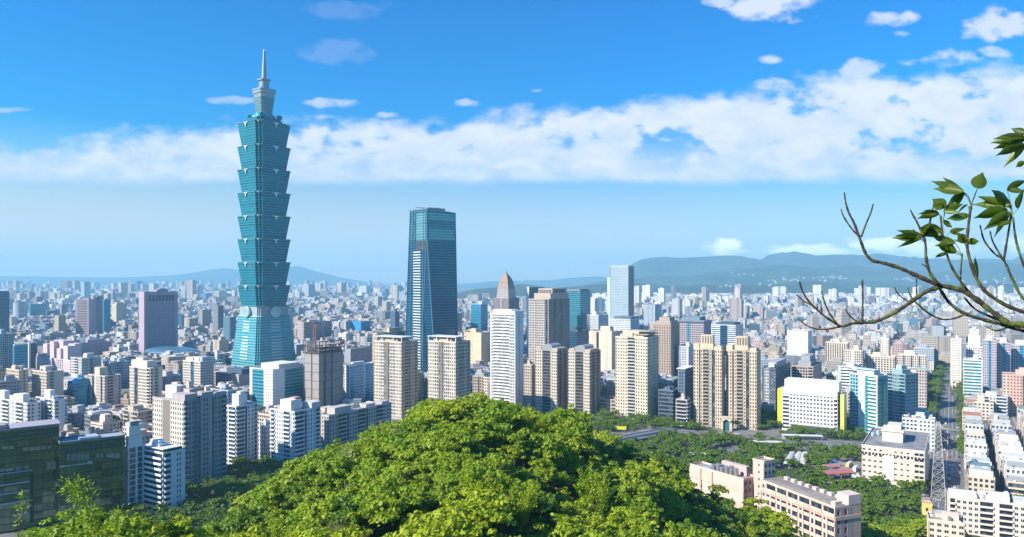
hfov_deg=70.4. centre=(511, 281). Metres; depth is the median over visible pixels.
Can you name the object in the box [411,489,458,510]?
hill tree
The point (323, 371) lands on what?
construction tower
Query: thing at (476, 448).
hill tree
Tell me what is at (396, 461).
hill tree
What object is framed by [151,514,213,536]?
hill tree
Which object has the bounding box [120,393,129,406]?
apartment building
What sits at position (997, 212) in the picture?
umbrella tree
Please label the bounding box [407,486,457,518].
hill tree
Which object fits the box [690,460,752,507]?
school building
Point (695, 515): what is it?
hill tree
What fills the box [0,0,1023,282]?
sky
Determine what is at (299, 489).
hill tree
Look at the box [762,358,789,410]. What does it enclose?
office block
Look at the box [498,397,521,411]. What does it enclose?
hill tree
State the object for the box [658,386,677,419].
office block
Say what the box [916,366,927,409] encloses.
apartment building
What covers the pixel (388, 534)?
hill tree
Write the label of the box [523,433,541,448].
hill tree
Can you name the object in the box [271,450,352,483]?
hill tree
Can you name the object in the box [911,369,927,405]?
apartment tower
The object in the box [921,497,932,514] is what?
garden house
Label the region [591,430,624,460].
hill tree
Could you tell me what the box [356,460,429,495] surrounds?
hill tree
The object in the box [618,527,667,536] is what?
hill tree
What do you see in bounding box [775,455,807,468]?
car park
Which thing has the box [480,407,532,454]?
hill tree
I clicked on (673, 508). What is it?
hill tree
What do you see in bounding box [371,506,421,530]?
hill tree
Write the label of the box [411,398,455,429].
hill tree
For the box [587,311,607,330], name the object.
office block
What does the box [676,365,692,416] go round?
apartment building
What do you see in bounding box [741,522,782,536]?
hill tree
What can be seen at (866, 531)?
park tree
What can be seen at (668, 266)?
mountains
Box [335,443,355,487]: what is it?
bare shrub
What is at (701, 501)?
hill tree
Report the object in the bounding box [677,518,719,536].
hill tree
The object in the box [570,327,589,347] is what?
office block
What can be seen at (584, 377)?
apartment tower
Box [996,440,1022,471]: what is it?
row house
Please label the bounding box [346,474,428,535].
hill tree
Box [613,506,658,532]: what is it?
hill tree
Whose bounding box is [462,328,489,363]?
apartment building
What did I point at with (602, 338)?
apartment tower
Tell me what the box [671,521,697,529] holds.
hill tree
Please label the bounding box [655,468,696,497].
hill tree
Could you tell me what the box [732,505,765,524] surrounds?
hill tree
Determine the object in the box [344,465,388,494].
hill tree
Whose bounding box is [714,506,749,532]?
hill tree
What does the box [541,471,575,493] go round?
hill tree
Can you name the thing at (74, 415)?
apartment building
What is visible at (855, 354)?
apartment building
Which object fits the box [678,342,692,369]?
apartment tower
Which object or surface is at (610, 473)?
hill tree
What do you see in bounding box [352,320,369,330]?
office block
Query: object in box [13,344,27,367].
office block
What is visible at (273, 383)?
office block
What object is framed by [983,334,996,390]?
apartment tower
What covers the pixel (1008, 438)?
row house
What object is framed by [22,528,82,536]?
bamboo clump
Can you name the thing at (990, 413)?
row house
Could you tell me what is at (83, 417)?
apartment building
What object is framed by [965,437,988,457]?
row house
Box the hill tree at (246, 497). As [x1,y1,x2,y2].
[238,493,284,509]
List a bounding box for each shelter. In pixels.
[753,440,781,444]
[782,434,822,439]
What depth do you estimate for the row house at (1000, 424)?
619.61 m
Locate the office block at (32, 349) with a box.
[27,339,37,368]
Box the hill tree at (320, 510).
[294,491,348,531]
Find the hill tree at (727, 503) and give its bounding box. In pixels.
[716,497,749,518]
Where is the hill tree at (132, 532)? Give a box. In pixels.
[125,528,168,536]
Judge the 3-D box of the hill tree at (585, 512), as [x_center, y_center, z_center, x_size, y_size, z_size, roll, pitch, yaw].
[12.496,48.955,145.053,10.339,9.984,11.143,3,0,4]
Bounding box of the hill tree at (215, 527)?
[202,518,247,536]
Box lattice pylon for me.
[929,421,947,505]
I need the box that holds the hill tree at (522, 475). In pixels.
[508,468,546,487]
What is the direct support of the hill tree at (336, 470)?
on the wooded hill terrain at (527, 466)
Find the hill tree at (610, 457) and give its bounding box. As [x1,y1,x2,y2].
[601,441,620,460]
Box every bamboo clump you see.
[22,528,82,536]
[52,473,108,536]
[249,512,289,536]
[270,523,289,535]
[360,433,389,459]
[368,419,389,433]
[403,427,425,441]
[458,455,505,533]
[494,477,537,536]
[513,402,534,411]
[522,409,546,437]
[573,463,614,514]
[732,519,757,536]
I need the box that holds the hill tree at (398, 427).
[372,425,411,444]
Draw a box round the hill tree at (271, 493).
[249,478,292,510]
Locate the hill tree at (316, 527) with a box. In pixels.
[306,521,330,536]
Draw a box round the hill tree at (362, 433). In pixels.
[353,425,381,441]
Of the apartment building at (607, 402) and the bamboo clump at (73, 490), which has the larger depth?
the apartment building at (607, 402)
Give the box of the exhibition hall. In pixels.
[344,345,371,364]
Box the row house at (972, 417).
[964,415,983,423]
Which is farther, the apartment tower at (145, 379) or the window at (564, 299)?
the window at (564, 299)
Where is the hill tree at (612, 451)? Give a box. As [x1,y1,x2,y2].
[579,438,621,464]
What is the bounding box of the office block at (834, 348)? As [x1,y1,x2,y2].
[825,339,849,360]
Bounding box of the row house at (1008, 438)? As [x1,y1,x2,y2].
[997,434,1019,441]
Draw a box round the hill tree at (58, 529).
[25,507,130,536]
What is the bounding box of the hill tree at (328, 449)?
[313,446,346,475]
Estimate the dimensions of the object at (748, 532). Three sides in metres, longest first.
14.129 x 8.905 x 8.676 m
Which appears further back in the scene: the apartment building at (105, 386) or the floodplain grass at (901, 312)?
the floodplain grass at (901, 312)
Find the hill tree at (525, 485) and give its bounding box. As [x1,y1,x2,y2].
[512,481,546,500]
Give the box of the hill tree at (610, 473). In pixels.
[581,466,614,479]
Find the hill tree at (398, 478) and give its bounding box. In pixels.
[363,473,407,497]
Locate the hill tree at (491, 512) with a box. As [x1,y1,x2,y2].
[455,500,520,536]
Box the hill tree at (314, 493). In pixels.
[293,483,340,504]
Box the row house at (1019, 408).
[1017,406,1023,429]
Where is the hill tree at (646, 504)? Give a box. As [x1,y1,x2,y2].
[620,496,666,524]
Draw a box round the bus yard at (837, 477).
[824,461,858,486]
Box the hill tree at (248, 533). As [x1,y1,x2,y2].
[229,524,279,536]
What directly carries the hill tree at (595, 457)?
on the wooded hill terrain at (527, 466)
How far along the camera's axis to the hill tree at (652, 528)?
158.63 m
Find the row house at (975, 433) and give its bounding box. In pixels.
[966,429,984,438]
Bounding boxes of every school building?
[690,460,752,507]
[760,476,861,536]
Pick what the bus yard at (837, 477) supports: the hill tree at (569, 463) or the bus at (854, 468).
the bus at (854, 468)
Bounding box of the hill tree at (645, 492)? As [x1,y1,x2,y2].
[628,481,658,502]
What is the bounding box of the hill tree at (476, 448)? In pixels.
[455,439,489,457]
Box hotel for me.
[678,316,711,344]
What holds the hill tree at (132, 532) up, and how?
on the wooded hill terrain at (527, 466)
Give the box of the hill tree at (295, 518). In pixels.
[288,498,322,527]
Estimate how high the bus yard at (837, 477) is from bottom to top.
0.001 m
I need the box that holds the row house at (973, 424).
[964,419,983,431]
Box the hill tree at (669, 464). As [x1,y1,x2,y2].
[637,449,688,477]
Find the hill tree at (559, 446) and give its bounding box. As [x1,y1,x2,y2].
[525,428,571,476]
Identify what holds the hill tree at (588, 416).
on the wooded hill terrain at (527, 466)
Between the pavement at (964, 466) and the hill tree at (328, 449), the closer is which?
the hill tree at (328, 449)
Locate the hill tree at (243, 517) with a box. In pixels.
[214,503,273,535]
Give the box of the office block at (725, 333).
[711,321,742,352]
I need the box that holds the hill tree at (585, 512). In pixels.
[549,501,595,529]
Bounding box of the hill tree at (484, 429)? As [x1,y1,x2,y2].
[449,418,506,444]
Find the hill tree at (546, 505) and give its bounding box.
[526,492,569,528]
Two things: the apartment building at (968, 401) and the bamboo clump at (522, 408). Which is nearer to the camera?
the bamboo clump at (522, 408)
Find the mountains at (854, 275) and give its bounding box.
[589,262,1023,287]
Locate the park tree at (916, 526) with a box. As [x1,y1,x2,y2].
[907,522,926,536]
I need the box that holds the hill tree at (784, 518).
[762,510,800,532]
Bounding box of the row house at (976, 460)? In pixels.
[966,458,994,489]
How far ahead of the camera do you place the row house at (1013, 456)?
483.30 m
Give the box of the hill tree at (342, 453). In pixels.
[329,442,361,461]
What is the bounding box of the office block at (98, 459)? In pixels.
[58,430,124,522]
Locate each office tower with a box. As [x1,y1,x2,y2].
[0,291,8,332]
[76,298,95,335]
[91,295,103,331]
[103,298,109,332]
[139,288,177,352]
[471,301,487,330]
[493,269,518,308]
[527,287,543,344]
[567,289,590,330]
[607,265,633,325]
[654,312,679,375]
[849,367,887,432]
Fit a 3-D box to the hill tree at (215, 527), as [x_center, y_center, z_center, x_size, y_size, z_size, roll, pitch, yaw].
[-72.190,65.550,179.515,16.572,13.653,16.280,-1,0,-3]
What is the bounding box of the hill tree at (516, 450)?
[496,441,531,467]
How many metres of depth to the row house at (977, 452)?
524.71 m
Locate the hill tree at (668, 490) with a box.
[650,480,686,502]
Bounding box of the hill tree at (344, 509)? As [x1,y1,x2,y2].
[320,495,380,536]
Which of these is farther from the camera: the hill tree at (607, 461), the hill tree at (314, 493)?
the hill tree at (607, 461)
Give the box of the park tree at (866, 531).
[861,525,879,536]
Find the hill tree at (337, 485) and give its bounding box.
[323,482,345,498]
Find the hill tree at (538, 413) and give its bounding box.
[519,408,545,429]
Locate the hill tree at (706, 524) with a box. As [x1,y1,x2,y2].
[698,523,722,536]
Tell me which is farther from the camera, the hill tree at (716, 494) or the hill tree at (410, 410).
the hill tree at (716, 494)
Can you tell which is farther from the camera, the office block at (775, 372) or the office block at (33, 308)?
the office block at (33, 308)
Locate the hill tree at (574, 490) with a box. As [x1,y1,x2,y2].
[565,468,625,496]
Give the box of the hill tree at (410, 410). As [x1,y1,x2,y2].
[402,406,432,428]
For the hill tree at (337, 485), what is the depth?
156.70 m
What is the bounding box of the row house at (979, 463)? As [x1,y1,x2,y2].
[968,461,991,471]
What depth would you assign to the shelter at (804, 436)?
641.96 m
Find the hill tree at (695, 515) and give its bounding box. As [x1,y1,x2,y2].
[673,503,712,529]
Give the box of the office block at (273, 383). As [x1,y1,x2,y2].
[250,360,304,406]
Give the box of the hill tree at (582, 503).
[546,494,599,521]
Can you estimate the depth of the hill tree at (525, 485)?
146.83 m
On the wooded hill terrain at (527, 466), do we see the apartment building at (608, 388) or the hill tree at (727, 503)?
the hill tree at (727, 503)
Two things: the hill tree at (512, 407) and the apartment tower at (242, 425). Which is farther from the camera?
the apartment tower at (242, 425)
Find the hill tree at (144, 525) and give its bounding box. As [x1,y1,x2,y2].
[96,512,169,536]
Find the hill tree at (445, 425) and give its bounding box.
[427,424,459,443]
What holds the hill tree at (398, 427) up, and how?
on the wooded hill terrain at (527, 466)
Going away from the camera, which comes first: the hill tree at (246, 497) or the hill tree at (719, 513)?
the hill tree at (246, 497)
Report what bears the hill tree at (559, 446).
on the wooded hill terrain at (527, 466)
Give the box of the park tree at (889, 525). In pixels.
[877,521,898,532]
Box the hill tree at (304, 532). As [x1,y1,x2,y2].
[284,523,349,536]
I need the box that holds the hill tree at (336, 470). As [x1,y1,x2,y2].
[308,453,359,487]
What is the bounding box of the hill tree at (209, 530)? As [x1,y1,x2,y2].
[197,529,231,536]
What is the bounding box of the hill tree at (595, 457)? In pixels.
[578,451,621,482]
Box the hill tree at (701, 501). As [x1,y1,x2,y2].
[680,484,710,509]
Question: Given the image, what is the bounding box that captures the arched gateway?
[720,416,732,431]
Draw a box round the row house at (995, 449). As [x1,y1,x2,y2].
[995,436,1020,466]
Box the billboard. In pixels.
[615,426,625,431]
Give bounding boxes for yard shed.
[822,463,840,468]
[822,469,854,474]
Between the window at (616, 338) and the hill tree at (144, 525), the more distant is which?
the window at (616, 338)
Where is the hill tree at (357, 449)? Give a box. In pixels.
[348,431,394,464]
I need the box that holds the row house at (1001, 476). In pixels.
[1000,465,1001,487]
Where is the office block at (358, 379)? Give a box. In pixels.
[344,361,373,400]
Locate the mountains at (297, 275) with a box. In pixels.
[0,266,606,287]
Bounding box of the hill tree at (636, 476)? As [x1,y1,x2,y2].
[613,463,665,497]
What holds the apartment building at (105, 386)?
on the ground at (774, 429)
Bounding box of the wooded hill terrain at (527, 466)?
[152,444,890,536]
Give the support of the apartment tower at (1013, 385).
on the ground at (774, 429)
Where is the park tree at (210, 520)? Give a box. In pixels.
[201,519,216,527]
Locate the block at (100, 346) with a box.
[74,338,111,355]
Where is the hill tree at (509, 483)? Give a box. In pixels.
[489,475,538,517]
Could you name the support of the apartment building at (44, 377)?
on the ground at (774, 429)
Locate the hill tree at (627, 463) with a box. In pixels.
[615,460,644,478]
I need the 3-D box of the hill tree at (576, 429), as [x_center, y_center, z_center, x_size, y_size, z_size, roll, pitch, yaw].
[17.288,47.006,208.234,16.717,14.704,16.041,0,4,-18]
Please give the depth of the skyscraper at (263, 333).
1160.22 m
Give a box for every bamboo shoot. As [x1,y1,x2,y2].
[11,490,32,536]
[103,503,129,536]
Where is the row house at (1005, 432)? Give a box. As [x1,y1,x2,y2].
[995,429,1017,435]
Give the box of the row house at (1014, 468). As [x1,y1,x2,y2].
[1005,461,1023,490]
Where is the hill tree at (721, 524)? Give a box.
[703,514,738,536]
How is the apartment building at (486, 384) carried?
on the ground at (774, 429)
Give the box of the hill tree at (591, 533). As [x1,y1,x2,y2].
[577,528,613,536]
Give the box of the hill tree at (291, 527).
[276,508,297,531]
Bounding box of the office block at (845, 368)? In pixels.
[838,361,860,389]
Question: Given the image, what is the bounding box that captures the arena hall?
[144,346,200,356]
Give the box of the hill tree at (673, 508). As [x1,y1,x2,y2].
[656,495,687,521]
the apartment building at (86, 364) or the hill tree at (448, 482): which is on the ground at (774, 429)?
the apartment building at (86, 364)
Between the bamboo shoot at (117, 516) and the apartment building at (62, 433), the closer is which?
the bamboo shoot at (117, 516)
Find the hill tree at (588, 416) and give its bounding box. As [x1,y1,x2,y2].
[567,404,594,428]
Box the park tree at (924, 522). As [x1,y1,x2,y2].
[904,517,926,533]
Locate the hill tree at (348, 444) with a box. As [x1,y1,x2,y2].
[335,441,360,462]
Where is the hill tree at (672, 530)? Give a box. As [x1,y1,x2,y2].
[661,520,708,536]
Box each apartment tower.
[0,329,13,368]
[0,366,5,379]
[129,356,162,404]
[152,384,198,487]
[163,370,180,390]
[183,356,213,386]
[186,381,203,392]
[198,391,226,486]
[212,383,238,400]
[227,390,257,466]
[270,396,320,467]
[374,335,417,419]
[428,335,470,404]
[490,309,523,405]
[528,288,569,362]
[535,343,567,411]
[568,344,600,415]
[589,326,622,370]
[615,330,658,420]
[659,376,671,388]
[673,379,677,387]
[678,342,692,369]
[693,334,724,427]
[726,336,760,429]
[880,333,889,354]
[887,365,917,422]
[893,340,908,363]
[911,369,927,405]
[950,335,961,386]
[966,327,982,358]
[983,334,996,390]
[997,337,1010,387]
[1002,367,1023,415]
[1011,339,1023,371]
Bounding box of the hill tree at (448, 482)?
[429,464,510,503]
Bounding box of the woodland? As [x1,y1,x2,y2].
[76,360,1023,529]
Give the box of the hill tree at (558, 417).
[534,407,592,433]
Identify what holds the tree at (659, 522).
on the wooded hill terrain at (527, 466)
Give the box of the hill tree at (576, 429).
[546,422,599,457]
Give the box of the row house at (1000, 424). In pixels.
[991,419,1011,430]
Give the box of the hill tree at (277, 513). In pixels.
[260,506,288,532]
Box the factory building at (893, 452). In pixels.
[861,421,929,492]
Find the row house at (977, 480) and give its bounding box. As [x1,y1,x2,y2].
[967,469,994,492]
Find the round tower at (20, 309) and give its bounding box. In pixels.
[13,302,27,317]
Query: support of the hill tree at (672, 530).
on the wooded hill terrain at (527, 466)
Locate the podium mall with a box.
[214,367,249,385]
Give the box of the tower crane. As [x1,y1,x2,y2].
[309,324,317,340]
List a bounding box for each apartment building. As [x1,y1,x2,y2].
[0,374,21,394]
[0,390,40,424]
[6,365,27,392]
[32,365,63,396]
[36,389,66,428]
[59,395,74,407]
[59,424,78,434]
[59,430,65,436]
[64,374,84,388]
[64,387,67,395]
[66,432,74,435]
[67,404,90,429]
[70,353,100,376]
[79,426,104,434]
[82,408,102,429]
[84,408,111,428]
[88,366,120,404]
[91,413,119,431]
[92,402,112,409]
[105,358,129,386]
[107,404,124,411]
[112,407,127,414]
[112,410,122,428]
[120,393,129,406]
[122,404,151,426]
[123,419,151,433]
[125,420,143,511]
[125,428,151,446]
[144,438,184,513]
[204,386,211,390]
[211,382,235,388]
[229,384,241,390]
[242,387,249,400]
[258,408,270,423]
[258,418,269,458]
[297,319,331,339]
[320,400,390,450]
[320,405,329,412]
[418,372,424,399]
[425,377,427,398]
[462,328,489,363]
[472,369,487,397]
[483,375,489,398]
[524,359,534,408]
[599,395,614,414]
[602,381,614,396]
[606,375,614,382]
[675,393,690,426]
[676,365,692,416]
[761,401,774,414]
[792,353,821,378]
[826,369,837,379]
[841,386,848,415]
[843,345,863,367]
[866,352,895,372]
[897,350,926,367]
[902,412,934,451]
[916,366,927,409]
[918,408,932,416]
[927,509,964,536]
[947,488,1023,536]
[963,397,973,406]
[972,392,981,398]
[973,394,994,419]
[979,391,1008,415]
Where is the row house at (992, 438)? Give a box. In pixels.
[991,429,994,448]
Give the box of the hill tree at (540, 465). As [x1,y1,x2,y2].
[528,456,558,480]
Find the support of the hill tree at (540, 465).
on the wooded hill terrain at (527, 466)
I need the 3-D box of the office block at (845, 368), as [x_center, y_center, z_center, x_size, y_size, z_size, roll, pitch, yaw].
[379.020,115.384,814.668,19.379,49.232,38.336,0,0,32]
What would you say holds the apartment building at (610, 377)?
on the ground at (774, 429)
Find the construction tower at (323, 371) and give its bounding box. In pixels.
[303,339,344,406]
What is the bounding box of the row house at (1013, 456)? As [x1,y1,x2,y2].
[1002,452,1023,490]
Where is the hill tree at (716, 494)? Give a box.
[705,484,735,507]
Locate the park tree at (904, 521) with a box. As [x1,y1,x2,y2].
[891,517,910,528]
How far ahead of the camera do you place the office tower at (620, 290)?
1690.85 m
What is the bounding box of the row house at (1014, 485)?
[1006,475,1023,496]
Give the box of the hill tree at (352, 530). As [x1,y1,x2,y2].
[327,524,372,536]
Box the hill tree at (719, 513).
[705,509,732,530]
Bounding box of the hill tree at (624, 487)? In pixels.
[608,482,655,510]
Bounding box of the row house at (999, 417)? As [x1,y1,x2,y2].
[989,415,1009,437]
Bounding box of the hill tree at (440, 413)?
[416,399,472,423]
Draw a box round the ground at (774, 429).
[0,283,1020,536]
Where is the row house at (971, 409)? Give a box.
[962,407,981,429]
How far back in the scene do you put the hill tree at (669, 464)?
240.38 m
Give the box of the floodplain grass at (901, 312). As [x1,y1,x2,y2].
[725,311,934,315]
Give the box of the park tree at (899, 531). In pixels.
[890,526,911,536]
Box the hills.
[457,281,1023,298]
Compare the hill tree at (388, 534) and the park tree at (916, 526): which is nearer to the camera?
the hill tree at (388, 534)
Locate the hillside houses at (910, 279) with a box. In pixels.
[719,272,1023,286]
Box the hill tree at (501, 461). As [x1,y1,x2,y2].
[474,452,533,488]
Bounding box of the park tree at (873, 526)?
[869,523,879,529]
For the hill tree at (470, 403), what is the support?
on the wooded hill terrain at (527, 466)
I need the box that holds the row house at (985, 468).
[969,465,991,470]
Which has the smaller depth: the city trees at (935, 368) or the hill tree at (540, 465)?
the hill tree at (540, 465)
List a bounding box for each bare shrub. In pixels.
[324,517,349,536]
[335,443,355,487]
[503,496,518,536]
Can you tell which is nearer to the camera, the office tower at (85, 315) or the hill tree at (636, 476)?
the hill tree at (636, 476)
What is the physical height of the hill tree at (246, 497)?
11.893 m
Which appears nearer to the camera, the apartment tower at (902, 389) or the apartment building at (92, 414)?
the apartment building at (92, 414)
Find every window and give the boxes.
[12,402,39,421]
[47,462,50,469]
[52,461,55,468]
[138,368,143,392]
[171,401,197,482]
[308,410,314,444]
[369,404,389,425]
[381,342,412,417]
[435,342,466,399]
[510,315,513,366]
[529,299,568,349]
[552,351,561,407]
[585,352,595,413]
[616,338,652,416]
[716,351,720,412]
[750,352,755,414]
[790,394,832,405]
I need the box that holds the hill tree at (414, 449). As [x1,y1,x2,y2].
[390,431,461,472]
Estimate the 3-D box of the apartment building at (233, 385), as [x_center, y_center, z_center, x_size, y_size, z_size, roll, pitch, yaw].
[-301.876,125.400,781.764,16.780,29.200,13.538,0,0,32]
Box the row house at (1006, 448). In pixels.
[997,445,1023,475]
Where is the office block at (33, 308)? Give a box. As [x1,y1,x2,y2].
[29,304,45,315]
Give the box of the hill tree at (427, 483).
[409,464,453,491]
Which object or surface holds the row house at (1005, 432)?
on the ground at (774, 429)
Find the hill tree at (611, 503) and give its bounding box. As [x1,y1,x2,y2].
[571,487,619,508]
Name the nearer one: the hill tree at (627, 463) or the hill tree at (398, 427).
the hill tree at (398, 427)
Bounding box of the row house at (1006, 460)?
[1004,459,1023,490]
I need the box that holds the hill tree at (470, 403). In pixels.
[457,391,491,414]
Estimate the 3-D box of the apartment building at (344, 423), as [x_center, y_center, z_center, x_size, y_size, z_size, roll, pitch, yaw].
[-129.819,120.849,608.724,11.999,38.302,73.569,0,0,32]
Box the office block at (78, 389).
[68,377,89,406]
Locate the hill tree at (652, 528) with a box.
[645,520,660,534]
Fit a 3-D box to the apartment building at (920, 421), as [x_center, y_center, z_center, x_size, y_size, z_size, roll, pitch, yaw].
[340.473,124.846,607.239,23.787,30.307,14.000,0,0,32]
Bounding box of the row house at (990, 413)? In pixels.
[988,412,1006,431]
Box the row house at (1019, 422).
[1018,413,1020,432]
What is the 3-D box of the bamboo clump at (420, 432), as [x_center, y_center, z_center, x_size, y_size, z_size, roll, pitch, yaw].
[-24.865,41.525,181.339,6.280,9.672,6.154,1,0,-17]
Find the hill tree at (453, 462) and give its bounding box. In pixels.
[425,446,486,480]
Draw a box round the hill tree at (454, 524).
[389,504,482,536]
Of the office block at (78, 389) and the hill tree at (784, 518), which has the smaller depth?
the hill tree at (784, 518)
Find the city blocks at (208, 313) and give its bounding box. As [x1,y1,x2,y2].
[0,280,1023,405]
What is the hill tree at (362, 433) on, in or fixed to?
on the wooded hill terrain at (527, 466)
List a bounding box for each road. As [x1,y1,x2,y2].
[595,430,861,447]
[722,447,830,451]
[926,363,964,510]
[1009,415,1023,449]
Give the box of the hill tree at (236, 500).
[228,489,279,514]
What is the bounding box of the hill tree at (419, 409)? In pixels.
[402,407,439,429]
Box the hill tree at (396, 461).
[381,454,421,477]
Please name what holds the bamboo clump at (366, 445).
on the wooded hill terrain at (527, 466)
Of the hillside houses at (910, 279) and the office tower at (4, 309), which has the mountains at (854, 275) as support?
the hillside houses at (910, 279)
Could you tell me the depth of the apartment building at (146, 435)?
546.08 m
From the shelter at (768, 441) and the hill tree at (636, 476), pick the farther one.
the shelter at (768, 441)
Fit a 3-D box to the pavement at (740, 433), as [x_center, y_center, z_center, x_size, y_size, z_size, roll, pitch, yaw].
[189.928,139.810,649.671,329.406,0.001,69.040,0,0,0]
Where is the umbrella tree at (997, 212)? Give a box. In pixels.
[796,128,1023,332]
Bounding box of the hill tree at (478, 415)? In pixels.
[459,409,481,423]
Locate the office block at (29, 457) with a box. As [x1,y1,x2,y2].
[0,419,60,532]
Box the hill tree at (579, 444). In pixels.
[541,428,595,458]
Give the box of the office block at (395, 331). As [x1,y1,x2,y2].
[372,327,404,361]
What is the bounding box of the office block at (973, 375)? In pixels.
[963,354,982,395]
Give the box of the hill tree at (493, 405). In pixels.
[473,399,513,423]
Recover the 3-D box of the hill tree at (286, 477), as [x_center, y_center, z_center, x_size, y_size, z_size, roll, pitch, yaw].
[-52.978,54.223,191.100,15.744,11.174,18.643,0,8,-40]
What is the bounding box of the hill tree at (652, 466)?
[618,458,667,477]
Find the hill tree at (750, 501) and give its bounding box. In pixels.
[741,496,779,517]
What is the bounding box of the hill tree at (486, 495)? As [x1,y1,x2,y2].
[431,487,521,536]
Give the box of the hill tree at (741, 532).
[728,526,752,536]
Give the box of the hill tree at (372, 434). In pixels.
[361,427,380,445]
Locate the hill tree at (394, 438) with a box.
[351,430,417,471]
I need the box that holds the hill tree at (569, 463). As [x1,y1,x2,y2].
[544,448,586,474]
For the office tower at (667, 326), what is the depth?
1015.90 m
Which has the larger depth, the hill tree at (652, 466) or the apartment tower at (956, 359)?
the apartment tower at (956, 359)
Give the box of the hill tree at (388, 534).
[383,532,403,536]
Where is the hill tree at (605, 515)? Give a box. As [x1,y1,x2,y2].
[599,511,611,520]
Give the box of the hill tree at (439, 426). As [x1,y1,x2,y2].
[427,420,451,433]
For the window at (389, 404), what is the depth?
630.33 m
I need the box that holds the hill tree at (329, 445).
[304,438,345,458]
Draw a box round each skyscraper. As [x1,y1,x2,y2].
[231,50,295,366]
[405,207,457,371]
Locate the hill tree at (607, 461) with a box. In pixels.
[593,458,616,466]
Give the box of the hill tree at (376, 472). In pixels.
[346,461,385,486]
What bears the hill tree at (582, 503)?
on the wooded hill terrain at (527, 466)
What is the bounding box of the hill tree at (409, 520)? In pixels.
[398,500,461,531]
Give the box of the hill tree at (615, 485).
[606,478,634,499]
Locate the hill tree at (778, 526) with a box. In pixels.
[746,516,793,536]
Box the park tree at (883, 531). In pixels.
[871,526,894,536]
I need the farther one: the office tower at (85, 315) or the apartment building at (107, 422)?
the office tower at (85, 315)
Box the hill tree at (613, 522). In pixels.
[595,506,651,536]
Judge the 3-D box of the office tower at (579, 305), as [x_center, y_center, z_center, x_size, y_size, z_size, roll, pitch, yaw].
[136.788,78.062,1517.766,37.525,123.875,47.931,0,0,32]
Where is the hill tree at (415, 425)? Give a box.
[397,415,438,435]
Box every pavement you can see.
[597,430,862,442]
[639,436,939,453]
[918,375,940,514]
[960,401,965,489]
[1011,415,1022,442]
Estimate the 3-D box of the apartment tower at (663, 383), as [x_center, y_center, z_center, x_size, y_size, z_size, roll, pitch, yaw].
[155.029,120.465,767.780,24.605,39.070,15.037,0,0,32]
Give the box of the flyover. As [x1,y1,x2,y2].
[618,427,677,440]
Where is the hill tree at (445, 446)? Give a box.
[418,427,481,470]
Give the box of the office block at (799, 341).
[787,329,811,354]
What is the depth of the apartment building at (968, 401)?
782.55 m
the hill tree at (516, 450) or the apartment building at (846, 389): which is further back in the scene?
the apartment building at (846, 389)
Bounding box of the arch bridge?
[864,303,917,312]
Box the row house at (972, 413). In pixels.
[963,412,983,434]
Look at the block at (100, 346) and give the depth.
1334.74 m
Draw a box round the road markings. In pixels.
[634,365,957,507]
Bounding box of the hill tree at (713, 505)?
[695,492,717,509]
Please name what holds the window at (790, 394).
in the office block at (811, 403)
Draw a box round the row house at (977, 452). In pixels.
[967,448,986,456]
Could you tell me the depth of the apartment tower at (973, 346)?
981.95 m
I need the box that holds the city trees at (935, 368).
[107,310,1013,401]
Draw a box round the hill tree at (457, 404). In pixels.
[447,399,481,424]
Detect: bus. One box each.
[845,461,852,467]
[852,465,857,471]
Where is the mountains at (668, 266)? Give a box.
[605,251,1023,280]
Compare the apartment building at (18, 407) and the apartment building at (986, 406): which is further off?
the apartment building at (986, 406)
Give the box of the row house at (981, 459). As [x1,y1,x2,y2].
[967,456,990,461]
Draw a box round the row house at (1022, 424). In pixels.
[1021,421,1023,441]
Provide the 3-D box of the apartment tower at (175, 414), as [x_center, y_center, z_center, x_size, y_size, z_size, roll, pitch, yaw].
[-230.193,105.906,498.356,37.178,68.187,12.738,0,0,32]
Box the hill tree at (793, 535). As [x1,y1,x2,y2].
[790,534,811,536]
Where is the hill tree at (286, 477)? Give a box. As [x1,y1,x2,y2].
[277,473,336,485]
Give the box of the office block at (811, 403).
[777,377,846,435]
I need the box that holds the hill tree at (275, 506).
[250,478,296,511]
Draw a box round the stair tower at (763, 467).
[753,456,774,509]
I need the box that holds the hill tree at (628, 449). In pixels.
[602,440,640,461]
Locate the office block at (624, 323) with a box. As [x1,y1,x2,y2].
[610,316,638,330]
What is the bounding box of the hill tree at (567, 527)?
[522,513,587,536]
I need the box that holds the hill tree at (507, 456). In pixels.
[484,448,511,465]
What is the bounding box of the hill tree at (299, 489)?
[282,474,334,506]
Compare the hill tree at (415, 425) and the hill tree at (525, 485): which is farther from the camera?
the hill tree at (415, 425)
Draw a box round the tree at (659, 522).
[657,500,666,527]
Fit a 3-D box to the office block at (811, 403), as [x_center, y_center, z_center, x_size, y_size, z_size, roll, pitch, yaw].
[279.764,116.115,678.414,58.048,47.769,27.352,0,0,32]
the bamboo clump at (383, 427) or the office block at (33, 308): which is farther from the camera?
the office block at (33, 308)
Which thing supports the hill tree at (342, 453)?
on the wooded hill terrain at (527, 466)
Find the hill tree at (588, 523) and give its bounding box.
[554,515,615,536]
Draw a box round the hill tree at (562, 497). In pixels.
[545,487,574,503]
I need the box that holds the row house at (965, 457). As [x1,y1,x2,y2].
[964,449,989,468]
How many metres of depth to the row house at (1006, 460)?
475.54 m
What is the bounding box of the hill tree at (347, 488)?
[340,486,359,496]
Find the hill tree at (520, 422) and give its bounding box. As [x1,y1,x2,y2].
[508,408,530,428]
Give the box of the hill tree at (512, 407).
[500,403,530,420]

